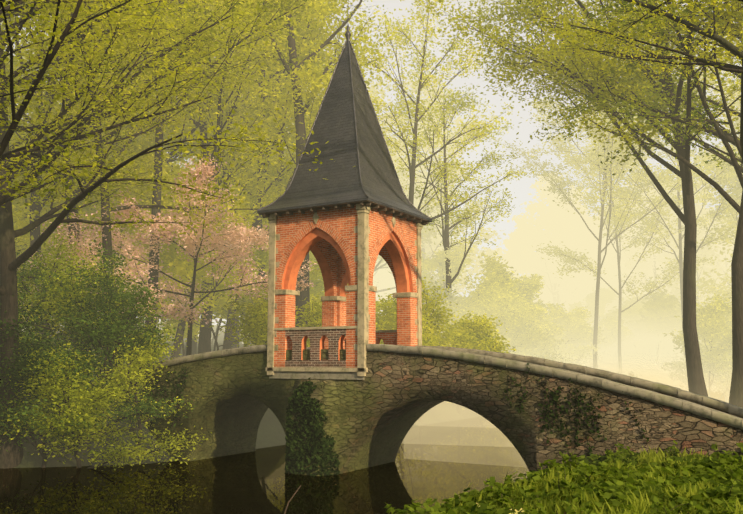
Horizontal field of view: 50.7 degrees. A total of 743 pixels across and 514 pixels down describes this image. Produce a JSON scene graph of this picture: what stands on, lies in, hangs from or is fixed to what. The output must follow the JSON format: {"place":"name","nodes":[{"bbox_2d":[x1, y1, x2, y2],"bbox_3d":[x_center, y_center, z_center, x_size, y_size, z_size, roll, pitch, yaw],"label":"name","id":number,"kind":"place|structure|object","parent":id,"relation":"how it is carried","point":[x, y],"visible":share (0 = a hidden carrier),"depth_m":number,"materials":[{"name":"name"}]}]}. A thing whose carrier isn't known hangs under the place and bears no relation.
{"place":"outdoors","nodes":[
{"label":"outdoors","id":0,"kind":"place"},
{"bbox_2d":[0,386,725,513],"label":"river water","id":1,"kind":"structure","parent":0,"point":[259,481],"depth_m":21.58,"materials":[{"name":"liquid"}]},
{"bbox_2d":[404,401,512,446],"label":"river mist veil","id":2,"kind":"object","parent":1,"relation":"on","point":[437,427],"visible":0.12,"depth_m":31.15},
{"bbox_2d":[417,350,729,427],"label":"ground","id":3,"kind":"structure","parent":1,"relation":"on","point":[561,361],"depth_m":39.47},
{"bbox_2d":[521,350,731,399],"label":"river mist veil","id":4,"kind":"object","parent":1,"relation":"on","point":[676,377],"depth_m":42.41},
{"bbox_2d":[563,356,731,402],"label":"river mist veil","id":5,"kind":"object","parent":1,"relation":"on","point":[672,379],"depth_m":51.70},
{"bbox_2d":[13,316,724,513],"bbox_3d":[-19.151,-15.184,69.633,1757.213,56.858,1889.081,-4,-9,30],"label":"ground","id":6,"kind":"structure","parent":0,"point":[271,433],"depth_m":26.54,"materials":[{"name":"plant"}]},
{"bbox_2d":[5,52,61,254],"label":"understorey tree","id":7,"kind":"object","parent":6,"relation":"on","point":[19,224],"visible":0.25,"depth_m":39.48,"materials":[{"name":"green plant"}]},
{"bbox_2d":[17,278,58,373],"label":"bush","id":8,"kind":"object","parent":6,"relation":"on","point":[44,329],"visible":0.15,"depth_m":26.49,"materials":[{"name":"green plant"}]},
{"bbox_2d":[15,240,74,309],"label":"bush","id":9,"kind":"object","parent":6,"relation":"on","point":[22,274],"visible":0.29,"depth_m":28.54,"materials":[{"name":"green plant"}]},
{"bbox_2d":[0,279,96,404],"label":"bush","id":10,"kind":"object","parent":6,"relation":"on","point":[25,347],"visible":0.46,"depth_m":24.95,"materials":[{"name":"green plant"}]},
{"bbox_2d":[10,132,93,354],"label":"understorey tree","id":11,"kind":"object","parent":6,"relation":"on","point":[26,201],"visible":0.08,"depth_m":41.97,"materials":[{"name":"green plant"}]},
{"bbox_2d":[17,230,101,391],"bbox_3d":[-12.741,1.984,29.378,5.107,6.681,5.659,5,-9,-35],"label":"bush","id":12,"kind":"object","parent":6,"relation":"on","point":[61,260],"visible":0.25,"depth_m":29.46,"materials":[{"name":"green plant"}]},
{"bbox_2d":[0,334,126,467],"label":"bush","id":13,"kind":"object","parent":6,"relation":"on","point":[23,366],"visible":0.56,"depth_m":23.99,"materials":[{"name":"green plant"}]},
{"bbox_2d":[13,163,143,330],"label":"understorey tree","id":14,"kind":"object","parent":6,"relation":"on","point":[90,208],"visible":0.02,"depth_m":44.49,"materials":[{"name":"green plant"}]},
{"bbox_2d":[0,343,171,470],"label":"bush","id":15,"kind":"object","parent":6,"relation":"on","point":[97,401],"visible":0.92,"depth_m":23.68,"materials":[{"name":"green plant"}]},
{"bbox_2d":[18,204,154,375],"bbox_3d":[-12.053,1.870,33.189,6.370,7.747,5.751,0,-8,-3],"label":"bush","id":16,"kind":"object","parent":6,"relation":"on","point":[80,236],"visible":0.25,"depth_m":32.41,"materials":[{"name":"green plant"}]},
{"bbox_2d":[7,0,168,183],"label":"forest tree","id":17,"kind":"object","parent":6,"relation":"on","point":[34,123],"visible":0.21,"depth_m":32.82,"materials":[{"name":"green plant"}]},
{"bbox_2d":[13,76,168,276],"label":"understorey tree","id":18,"kind":"object","parent":6,"relation":"on","point":[60,202],"visible":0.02,"depth_m":43.73,"materials":[{"name":"green plant"}]},
{"bbox_2d":[19,249,167,405],"bbox_3d":[-10.402,2.458,27.392,5.853,5.764,5.645,5,-9,-33],"label":"bush","id":19,"kind":"object","parent":6,"relation":"on","point":[46,307],"visible":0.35,"depth_m":27.35,"materials":[{"name":"green plant"}]},
{"bbox_2d":[18,240,171,386],"bbox_3d":[-10.801,2.300,27.999,5.970,6.033,5.858,-4,-9,30],"label":"bush","id":20,"kind":"object","parent":6,"relation":"on","point":[111,282],"visible":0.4,"depth_m":27.86,"materials":[{"name":"green plant"}]},
{"bbox_2d":[1,0,201,352],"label":"forest tree","id":21,"kind":"object","parent":6,"relation":"on","point":[36,233],"visible":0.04,"depth_m":39.08,"materials":[{"name":"green plant"}]},
{"bbox_2d":[50,286,195,434],"bbox_3d":[-8.541,3.514,26.108,4.396,5.152,6.705,5,-9,-32],"label":"bush","id":22,"kind":"object","parent":6,"relation":"on","point":[111,335],"visible":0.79,"depth_m":25.83,"materials":[{"name":"green plant"}]},
{"bbox_2d":[39,319,211,465],"bbox_3d":[-7.689,4.428,26.214,5.618,5.207,5.575,-4,-9,30],"label":"bush","id":23,"kind":"object","parent":6,"relation":"on","point":[136,366],"visible":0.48,"depth_m":25.96,"materials":[{"name":"green plant"}]},
{"bbox_2d":[5,0,255,381],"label":"forest tree","id":24,"kind":"object","parent":6,"relation":"on","point":[121,150],"visible":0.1,"depth_m":36.92,"materials":[{"name":"green plant"}]},
{"bbox_2d":[19,135,241,323],"bbox_3d":[-13.291,0.240,44.628,11.155,13.083,11.065,-1,-8,8],"label":"understorey tree","id":25,"kind":"object","parent":6,"relation":"on","point":[141,142],"visible":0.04,"depth_m":41.85,"materials":[{"name":"green plant"}]},
{"bbox_2d":[0,0,282,184],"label":"tree","id":26,"kind":"object","parent":6,"relation":"on","point":[193,33],"visible":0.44,"depth_m":28.42,"materials":[{"name":"green plant"}]},
{"bbox_2d":[8,0,283,377],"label":"tree","id":27,"kind":"object","parent":6,"relation":"on","point":[107,234],"visible":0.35,"depth_m":33.22,"materials":[{"name":"green plant"}]},
{"bbox_2d":[0,0,292,344],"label":"tree","id":28,"kind":"object","parent":6,"relation":"on","point":[18,115],"visible":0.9,"depth_m":22.80,"materials":[{"name":"green plant"}]},
{"bbox_2d":[0,0,294,364],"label":"forest tree","id":29,"kind":"object","parent":6,"relation":"on","point":[185,138],"visible":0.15,"depth_m":44.05,"materials":[{"name":"green plant"}]},
{"bbox_2d":[78,140,249,355],"bbox_3d":[-11.368,0.324,44.246,8.896,13.504,9.688,1,-8,-7],"label":"understorey tree","id":30,"kind":"object","parent":6,"relation":"on","point":[184,269],"visible":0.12,"depth_m":42.09,"materials":[{"name":"green plant"}]},
{"bbox_2d":[0,0,335,468],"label":"tree","id":31,"kind":"object","parent":6,"relation":"on","point":[12,455],"visible":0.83,"depth_m":24.42,"materials":[{"name":"green plant"}]},
{"bbox_2d":[5,0,336,353],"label":"forest tree","id":32,"kind":"object","parent":6,"relation":"on","point":[204,343],"visible":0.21,"depth_m":42.37,"materials":[{"name":"green plant"}]},
{"bbox_2d":[32,39,332,355],"bbox_3d":[-11.230,-10.682,57.934,21.945,36.867,19.470,-4,-9,30],"label":"forest tree","id":33,"kind":"object","parent":6,"relation":"on","point":[194,347],"depth_m":53.43,"materials":[{"name":"green plant"}]},
{"bbox_2d":[65,154,318,355],"bbox_3d":[-8.915,1.027,37.174,11.594,10.912,12.316,4,-9,-29],"label":"blossoming tree","id":34,"kind":"object","parent":6,"relation":"on","point":[234,241],"visible":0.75,"depth_m":34.88,"materials":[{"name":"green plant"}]},
{"bbox_2d":[136,185,268,341],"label":"understorey tree","id":35,"kind":"object","parent":6,"relation":"on","point":[257,253],"visible":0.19,"depth_m":48.13,"materials":[{"name":"green plant"}]},
{"bbox_2d":[121,147,324,350],"bbox_3d":[-8.627,1.097,43.723,10.594,12.422,12.620,-4,-9,30],"label":"understorey tree","id":36,"kind":"object","parent":6,"relation":"on","point":[172,247],"visible":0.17,"depth_m":41.47,"materials":[{"name":"green plant"}]},
{"bbox_2d":[134,159,322,350],"bbox_3d":[-8.550,0.447,51.396,13.986,14.708,10.509,-1,-8,8],"label":"understorey tree","id":37,"kind":"object","parent":6,"relation":"on","point":[314,270],"visible":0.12,"depth_m":49.53,"materials":[{"name":"green plant"}]},
{"bbox_2d":[125,8,335,348],"bbox_3d":[-7.793,-9.987,56.416,19.275,34.637,19.355,-4,-9,30],"label":"forest tree","id":38,"kind":"object","parent":6,"relation":"on","point":[234,345],"depth_m":59.14,"materials":[{"name":"green plant"}]},
{"bbox_2d":[125,0,347,363],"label":"tree","id":39,"kind":"object","parent":6,"relation":"on","point":[155,198],"visible":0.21,"depth_m":37.86,"materials":[{"name":"green plant"}]},
{"bbox_2d":[124,0,357,358],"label":"forest tree","id":40,"kind":"object","parent":6,"relation":"on","point":[325,9],"visible":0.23,"depth_m":45.72,"materials":[{"name":"green plant"}]},
{"bbox_2d":[105,0,391,343],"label":"forest tree","id":41,"kind":"object","parent":6,"relation":"on","point":[315,85],"visible":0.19,"depth_m":46.22,"materials":[{"name":"green plant"}]},
{"bbox_2d":[209,286,302,346],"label":"river bush","id":42,"kind":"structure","parent":6,"relation":"on","point":[255,323],"depth_m":33.39,"materials":[{"name":"green plant"}]},
{"bbox_2d":[151,0,376,349],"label":"forest tree","id":43,"kind":"object","parent":6,"relation":"on","point":[276,162],"visible":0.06,"depth_m":45.50,"materials":[{"name":"green plant"}]},
{"bbox_2d":[238,258,323,345],"bbox_3d":[-5.279,3.751,57.140,5.516,9.737,10.051,-6,-9,38],"label":"bush","id":44,"kind":"object","parent":6,"relation":"on","point":[319,283],"depth_m":57.03,"materials":[{"name":"green plant"}]},
{"bbox_2d":[243,294,322,346],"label":"river bush","id":45,"kind":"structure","parent":6,"relation":"on","point":[318,320],"depth_m":35.49,"materials":[{"name":"green plant"}]},
{"bbox_2d":[247,0,398,326],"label":"tree","id":46,"kind":"object","parent":6,"relation":"on","point":[301,132],"visible":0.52,"depth_m":44.50,"materials":[{"name":"green plant"}]},
{"bbox_2d":[289,60,441,273],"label":"tree","id":47,"kind":"object","parent":6,"relation":"on","point":[430,227],"depth_m":80.63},
{"bbox_2d":[373,265,393,289],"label":"tree","id":48,"kind":"object","parent":6,"relation":"on","point":[379,278],"visible":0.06,"depth_m":125.94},
{"bbox_2d":[320,93,465,270],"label":"tree","id":49,"kind":"object","parent":6,"relation":"on","point":[423,232],"depth_m":71.75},
{"bbox_2d":[367,85,461,295],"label":"tree","id":50,"kind":"object","parent":6,"relation":"on","point":[400,173],"visible":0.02,"depth_m":91.12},
{"bbox_2d":[376,298,453,346],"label":"river bush","id":51,"kind":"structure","parent":6,"relation":"on","point":[425,342],"depth_m":40.44,"materials":[{"name":"green plant"}]},
{"bbox_2d":[376,296,458,346],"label":"river bush","id":52,"kind":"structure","parent":6,"relation":"on","point":[379,318],"depth_m":45.17,"materials":[{"name":"green plant"}]},
{"bbox_2d":[110,349,742,473],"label":"bridge","id":53,"kind":"structure","parent":6,"relation":"on","point":[389,401],"depth_m":22.41,"materials":[{"name":"stone"}]},
{"bbox_2d":[289,379,338,475],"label":"bridge pier","id":54,"kind":"structure","parent":53,"relation":"attached to","point":[324,393],"depth_m":23.20,"materials":[{"name":"stone"}]},
{"bbox_2d":[269,367,364,379],"bbox_3d":[-0.805,3.730,25.354,3.480,0.353,3.600,-4,-9,30],"label":"balcony base","id":55,"kind":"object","parent":53,"relation":"on","point":[315,375],"depth_m":23.76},
{"bbox_2d":[274,205,416,367],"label":"brick walls","id":56,"kind":"structure","parent":55,"relation":"on","point":[324,247],"depth_m":24.94,"materials":[{"name":"brick"}]},
{"bbox_2d":[258,200,430,225],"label":"roof eaves","id":57,"kind":"object","parent":56,"relation":"on","point":[395,212],"visible":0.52,"depth_m":24.50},
{"bbox_2d":[257,48,431,221],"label":"roof","id":58,"kind":"structure","parent":57,"relation":"on","point":[334,125],"depth_m":25.44,"materials":[{"name":"tile"}]},
{"bbox_2d":[257,40,431,218],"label":"roof ridges","id":59,"kind":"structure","parent":58,"relation":"on","point":[366,195],"depth_m":26.21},
{"bbox_2d":[275,220,415,292],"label":"pointed arches","id":60,"kind":"structure","parent":56,"relation":"attached to","point":[334,234],"depth_m":24.48,"materials":[{"name":"brick"}]},
{"bbox_2d":[266,203,422,375],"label":"stone trim","id":61,"kind":"structure","parent":53,"relation":"on","point":[362,287],"depth_m":24.10,"materials":[{"name":"stone"}]},
{"bbox_2d":[285,329,345,366],"bbox_3d":[-1.663,2.799,24.020,3.096,1.148,0.252,-4,-9,30],"label":"balustrade","id":62,"kind":"object","parent":61,"relation":"on","point":[317,337],"visible":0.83,"depth_m":23.90,"materials":[{"name":"brick"}]},
{"bbox_2d":[274,326,356,329],"bbox_3d":[-1.663,2.190,24.100,3.096,0.080,0.320,-4,-9,30],"label":"balustrade rail","id":63,"kind":"object","parent":62,"relation":"on","point":[324,327],"visible":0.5,"depth_m":23.93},
{"bbox_2d":[343,332,396,344],"bbox_3d":[0.053,3.176,26.884,3.096,1.148,0.252,-4,-9,30],"label":"balustrade","id":64,"kind":"object","parent":61,"relation":"on","point":[388,338],"visible":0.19,"depth_m":26.52,"materials":[{"name":"brick"}]},
{"bbox_2d":[141,363,648,475],"bbox_3d":[-0.878,4.747,22.813,17.120,3.331,0.757,-4,-9,30],"label":"ivy","id":65,"kind":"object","parent":53,"relation":"attached to","point":[305,387],"depth_m":22.97,"materials":[{"name":"green plant"}]},
{"bbox_2d":[82,344,742,429],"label":"bridge coping","id":66,"kind":"object","parent":53,"relation":"on","point":[595,377],"visible":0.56,"depth_m":21.30,"materials":[{"name":"stone"}]},
{"bbox_2d":[325,0,533,220],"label":"tree","id":67,"kind":"object","parent":6,"relation":"on","point":[412,164],"visible":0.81,"depth_m":58.81,"materials":[{"name":"green plant"}]},
{"bbox_2d":[376,276,515,421],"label":"river bush","id":68,"kind":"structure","parent":6,"relation":"on","point":[391,304],"depth_m":42.32,"materials":[{"name":"green plant"}]},
{"bbox_2d":[392,158,499,296],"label":"tree","id":69,"kind":"object","parent":6,"relation":"on","point":[475,268],"visible":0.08,"depth_m":101.49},
{"bbox_2d":[388,70,505,278],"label":"tree","id":70,"kind":"object","parent":6,"relation":"on","point":[424,248],"visible":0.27,"depth_m":94.95,"materials":[{"name":"plant"}]},
{"bbox_2d":[422,281,472,344],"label":"bush","id":71,"kind":"object","parent":6,"relation":"on","point":[450,299],"visible":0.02,"depth_m":55.29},
{"bbox_2d":[377,47,519,346],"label":"tree","id":72,"kind":"object","parent":6,"relation":"on","point":[445,235],"visible":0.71,"depth_m":67.45,"materials":[{"name":"green plant"}]},
{"bbox_2d":[421,241,475,309],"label":"glade bush","id":73,"kind":"object","parent":6,"relation":"on","point":[454,257],"visible":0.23,"depth_m":66.67,"materials":[{"name":"plant"}]},
{"bbox_2d":[440,325,486,412],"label":"river bush","id":74,"kind":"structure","parent":6,"relation":"on","point":[470,342],"depth_m":46.68,"materials":[{"name":"green plant"}]},
{"bbox_2d":[441,311,514,352],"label":"river bush","id":75,"kind":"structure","parent":6,"relation":"on","point":[478,324],"depth_m":49.68,"materials":[{"name":"green plant"}]},
{"bbox_2d":[467,329,515,411],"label":"river bush","id":76,"kind":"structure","parent":6,"relation":"on","point":[489,346],"depth_m":48.15,"materials":[{"name":"green plant"}]},
{"bbox_2d":[453,271,543,355],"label":"river bush","id":77,"kind":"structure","parent":6,"relation":"on","point":[482,299],"depth_m":55.52,"materials":[{"name":"plant"}]},
{"bbox_2d":[472,218,543,291],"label":"tree","id":78,"kind":"object","parent":6,"relation":"on","point":[505,241],"visible":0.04,"depth_m":169.16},
{"bbox_2d":[475,250,547,352],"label":"bush","id":79,"kind":"object","parent":6,"relation":"on","point":[498,276],"visible":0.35,"depth_m":58.20,"materials":[{"name":"plant"}]},
{"bbox_2d":[482,306,565,361],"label":"river bush","id":80,"kind":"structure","parent":6,"relation":"on","point":[522,340],"depth_m":53.04,"materials":[{"name":"plant"}]},
{"bbox_2d":[510,273,559,335],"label":"bush","id":81,"kind":"object","parent":6,"relation":"on","point":[532,285],"visible":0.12,"depth_m":65.71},
{"bbox_2d":[502,298,570,362],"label":"river bush","id":82,"kind":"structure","parent":6,"relation":"on","point":[551,330],"depth_m":56.62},
{"bbox_2d":[513,202,593,310],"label":"tree","id":83,"kind":"object","parent":6,"relation":"on","point":[573,293],"visible":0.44,"depth_m":131.11,"materials":[{"name":"plant"}]},
{"bbox_2d":[384,441,742,513],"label":"bank weeds","id":84,"kind":"object","parent":6,"relation":"on","point":[655,508],"visible":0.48,"depth_m":13.08,"materials":[{"name":"green plant"}]},
{"bbox_2d":[396,451,742,513],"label":"bank herbs","id":85,"kind":"object","parent":6,"relation":"on","point":[708,467],"visible":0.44,"depth_m":13.23,"materials":[{"name":"green plant"}]},
{"bbox_2d":[498,170,640,314],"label":"tree","id":86,"kind":"object","parent":6,"relation":"on","point":[533,235],"visible":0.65,"depth_m":131.94,"materials":[{"name":"plant"}]},
{"bbox_2d":[539,308,600,365],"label":"river bush","id":87,"kind":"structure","parent":6,"relation":"on","point":[576,352],"depth_m":61.41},
{"bbox_2d":[400,0,742,407],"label":"beech tree","id":88,"kind":"object","parent":6,"relation":"on","point":[736,394],"visible":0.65,"depth_m":32.10,"materials":[{"name":"green plant"}]},
{"bbox_2d":[544,304,604,364],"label":"river bush","id":89,"kind":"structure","parent":6,"relation":"on","point":[578,332],"depth_m":64.77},
{"bbox_2d":[555,306,601,365],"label":"river bush","id":90,"kind":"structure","parent":6,"relation":"on","point":[579,314],"depth_m":66.37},
{"bbox_2d":[438,0,742,396],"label":"beech tree","id":91,"kind":"object","parent":6,"relation":"on","point":[696,381],"visible":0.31,"depth_m":35.15,"materials":[{"name":"green plant"}]},
{"bbox_2d":[537,200,644,313],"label":"tree","id":92,"kind":"object","parent":6,"relation":"on","point":[597,221],"visible":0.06,"depth_m":148.95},
{"bbox_2d":[568,286,618,328],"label":"bush","id":93,"kind":"object","parent":6,"relation":"on","point":[606,296],"visible":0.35,"depth_m":102.97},
{"bbox_2d":[550,224,643,304],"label":"tree","id":94,"kind":"object","parent":6,"relation":"on","point":[591,228],"visible":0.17,"depth_m":136.26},
{"bbox_2d":[453,446,742,513],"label":"grass","id":95,"kind":"structure","parent":6,"relation":"on","point":[636,505],"depth_m":12.23,"materials":[{"name":"plant"}]},
{"bbox_2d":[491,47,726,368],"bbox_3d":[17.985,-2.750,64.455,14.968,31.511,18.678,5,-9,-33],"label":"tree","id":96,"kind":"object","parent":6,"relation":"on","point":[605,185],"visible":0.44,"depth_m":63.09,"materials":[{"name":"plant"}]},
{"bbox_2d":[564,184,656,306],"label":"tree","id":97,"kind":"object","parent":6,"relation":"on","point":[589,236],"visible":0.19,"depth_m":123.90,"materials":[{"name":"plant"}]},
{"bbox_2d":[588,326,635,374],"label":"river bush","id":98,"kind":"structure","parent":6,"relation":"on","point":[602,346],"depth_m":72.19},
{"bbox_2d":[593,315,633,366],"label":"river bush","id":99,"kind":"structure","parent":6,"relation":"on","point":[611,326],"depth_m":75.20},
{"bbox_2d":[496,0,742,90],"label":"tree","id":100,"kind":"object","parent":6,"relation":"on","point":[726,67],"visible":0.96,"depth_m":24.52,"materials":[{"name":"green plant"}]},
{"bbox_2d":[601,331,638,376],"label":"river bush","id":101,"kind":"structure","parent":6,"relation":"on","point":[627,355],"depth_m":78.05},
{"bbox_2d":[503,0,742,162],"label":"tree","id":102,"kind":"object","parent":6,"relation":"on","point":[728,45],"visible":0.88,"depth_m":23.44,"materials":[{"name":"green plant"}]},
{"bbox_2d":[604,294,648,376],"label":"bush","id":103,"kind":"object","parent":6,"relation":"on","point":[631,312],"visible":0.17,"depth_m":92.73,"materials":[{"name":"green plant"}]},
{"bbox_2d":[531,110,722,373],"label":"thin tree","id":104,"kind":"object","parent":6,"relation":"on","point":[584,257],"visible":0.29,"depth_m":70.09,"materials":[{"name":"plant"}]},
{"bbox_2d":[515,0,742,172],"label":"tree","id":105,"kind":"object","parent":6,"relation":"on","point":[695,108],"visible":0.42,"depth_m":32.29,"materials":[{"name":"green plant"}]},
{"bbox_2d":[624,289,684,389],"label":"glade bush","id":106,"kind":"object","parent":6,"relation":"on","point":[658,320],"visible":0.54,"depth_m":80.92,"materials":[{"name":"yellow plant"}]},
{"bbox_2d":[579,39,742,390],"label":"tree","id":107,"kind":"object","parent":6,"relation":"on","point":[720,176],"visible":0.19,"depth_m":65.39,"materials":[{"name":"plant"}]},
{"bbox_2d":[604,171,730,306],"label":"tree","id":108,"kind":"object","parent":6,"relation":"on","point":[644,266],"visible":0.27,"depth_m":117.72,"materials":[{"name":"plant"}]},
{"bbox_2d":[631,296,711,390],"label":"glade bush","id":109,"kind":"object","parent":6,"relation":"on","point":[637,366],"depth_m":86.54,"materials":[{"name":"green plant"}]},
{"bbox_2d":[644,174,731,316],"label":"tree","id":110,"kind":"object","parent":6,"relation":"on","point":[702,253],"visible":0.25,"depth_m":106.23,"materials":[{"name":"plant"}]},
{"bbox_2d":[656,293,731,399],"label":"river bush","id":111,"kind":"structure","parent":6,"relation":"on","point":[708,317],"depth_m":49.55,"materials":[{"name":"plant"}]},
{"bbox_2d":[684,322,731,397],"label":"river bush","id":112,"kind":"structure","parent":6,"relation":"on","point":[729,355],"depth_m":52.31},
{"bbox_2d":[675,77,742,306],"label":"tree","id":113,"kind":"object","parent":6,"relation":"on","point":[713,290],"visible":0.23,"depth_m":72.41,"materials":[{"name":"plant"}]},
{"bbox_2d":[698,299,731,391],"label":"river bush","id":114,"kind":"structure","parent":6,"relation":"on","point":[728,320],"depth_m":54.80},
{"bbox_2d":[698,195,740,303],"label":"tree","id":115,"kind":"object","parent":6,"relation":"on","point":[724,255],"depth_m":125.21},
{"bbox_2d":[2,0,741,325],"label":"sky","id":116,"kind":"structure","parent":0,"point":[520,189],"materials":[{"name":"white"}]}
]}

